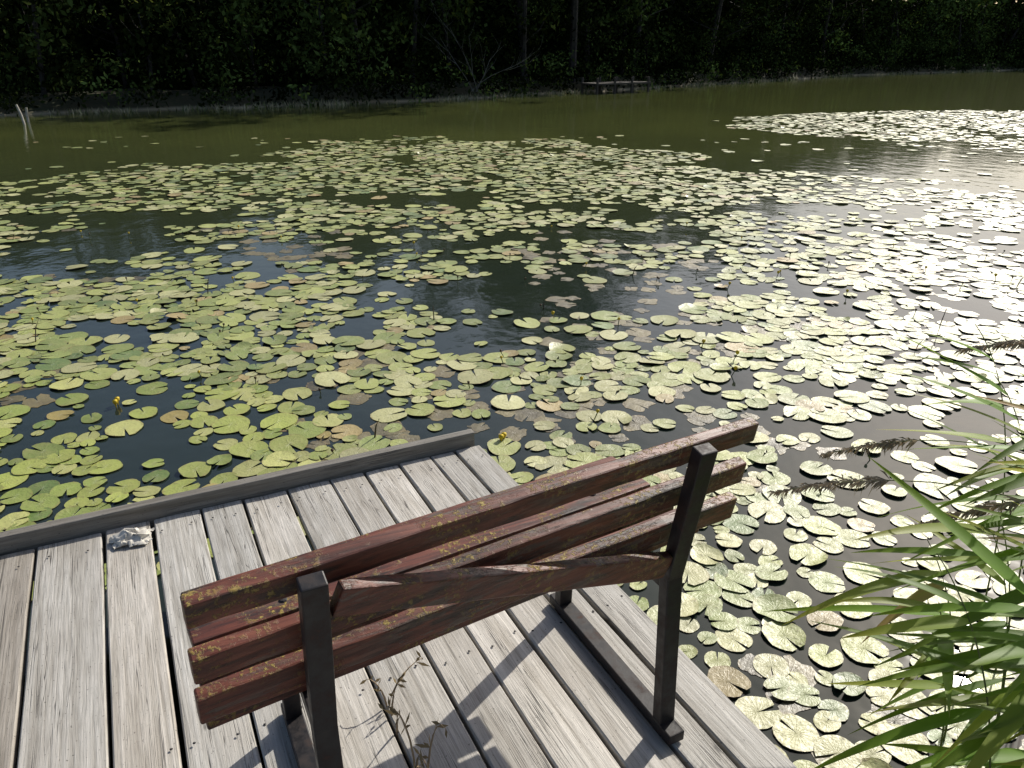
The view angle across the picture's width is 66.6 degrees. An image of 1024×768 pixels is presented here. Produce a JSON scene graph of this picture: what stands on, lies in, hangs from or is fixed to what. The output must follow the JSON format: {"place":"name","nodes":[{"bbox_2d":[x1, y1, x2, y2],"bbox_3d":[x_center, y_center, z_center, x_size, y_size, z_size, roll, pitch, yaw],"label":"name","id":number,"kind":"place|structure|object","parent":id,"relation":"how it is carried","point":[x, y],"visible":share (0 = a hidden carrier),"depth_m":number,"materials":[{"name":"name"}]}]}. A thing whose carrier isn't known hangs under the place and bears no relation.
{"place":"outdoors","nodes":[
{"label":"outdoors","id":0,"kind":"place"},
{"bbox_2d":[0,62,1022,115],"bbox_3d":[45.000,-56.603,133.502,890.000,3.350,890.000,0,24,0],"label":"ground","id":1,"kind":"structure","parent":0,"point":[181,99],"depth_m":28.17,"materials":[{"name":"brown soil"}]},
{"bbox_2d":[416,3,542,91],"bbox_3d":[-1.352,-13.160,30.264,5.084,3.441,1.400,3,24,6],"label":"bare shrub","id":2,"kind":"object","parent":1,"relation":"on","point":[478,85],"visible":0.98,"depth_m":30.56,"materials":[{"name":"brown plant"}]},
{"bbox_2d":[0,0,1023,115],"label":"distant trees","id":3,"kind":"object","parent":1,"relation":"on","point":[71,47],"visible":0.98,"depth_m":33.04,"materials":[{"name":"green plant"}]},
{"bbox_2d":[2,68,1023,115],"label":"shore grass","id":4,"kind":"structure","parent":1,"relation":"on","point":[477,95],"depth_m":30.80,"materials":[{"name":"green plant"}]},
{"bbox_2d":[0,70,1023,767],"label":"pond water","id":5,"kind":"structure","parent":0,"point":[676,120],"depth_m":8.03,"materials":[{"name":"green liquid"}]},
{"bbox_2d":[15,104,24,123],"bbox_3d":[-13.067,-6.992,20.840,0.205,0.912,0.072,0,24,0],"label":"wooden stake","id":6,"kind":"object","parent":5,"relation":"in","point":[21,115],"visible":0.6,"depth_m":20.74,"materials":[{"name":"grey wood"}]},
{"bbox_2d":[25,107,29,121],"bbox_3d":[-13.328,-7.215,21.507,0.116,0.785,0.072,0,24,0],"label":"wooden stake","id":7,"kind":"object","parent":5,"relation":"in","point":[26,112],"visible":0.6,"depth_m":21.40,"materials":[{"name":"grey wood"}]},
{"bbox_2d":[0,429,796,767],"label":"wooden dock","id":8,"kind":"object","parent":5,"relation":"in","point":[532,683],"visible":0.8,"depth_m":2.21,"materials":[{"name":"grey wood"}]},
{"bbox_2d":[108,528,154,548],"bbox_3d":[-1.341,0.526,2.740,0.149,0.038,0.116,-7,24,-16],"label":"crumpled rag","id":9,"kind":"object","parent":8,"relation":"on","point":[130,537],"visible":1,"depth_m":2.72,"materials":[{"name":"fabric"}]},
{"bbox_2d":[360,651,447,767],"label":"dry weed","id":10,"kind":"object","parent":8,"relation":"on","point":[392,711],"visible":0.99,"depth_m":1.85,"materials":[{"name":"brown plant"}]},
{"bbox_2d":[180,417,758,767],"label":"park bench","id":11,"kind":"object","parent":8,"relation":"on","point":[310,627],"visible":1,"depth_m":1.51,"materials":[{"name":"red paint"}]},
{"bbox_2d":[0,109,1023,767],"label":"lily pads","id":12,"kind":"object","parent":5,"relation":"on","point":[790,681],"visible":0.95,"depth_m":5.23,"materials":[{"name":"green plant"}]},
{"bbox_2d":[13,222,1013,494],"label":"water lily flowers","id":13,"kind":"object","parent":5,"relation":"on","point":[501,436],"visible":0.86,"depth_m":5.86,"materials":[{"name":"plant"}]},
{"bbox_2d":[35,267,1023,437],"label":"broken reed stalks","id":14,"kind":"object","parent":5,"relation":"in","point":[543,309],"visible":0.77,"depth_m":5.55,"materials":[{"name":"brown plant"}]},
{"bbox_2d":[580,76,650,93],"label":"fishing platform","id":15,"kind":"structure","parent":5,"relation":"in","point":[598,83],"depth_m":34.24,"materials":[{"name":"wood"}]},
{"bbox_2d":[763,324,1023,767],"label":"reed clump","id":16,"kind":"object","parent":5,"relation":"in","point":[974,745],"visible":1,"depth_m":1.92,"materials":[{"name":"green plant"}]}
]}

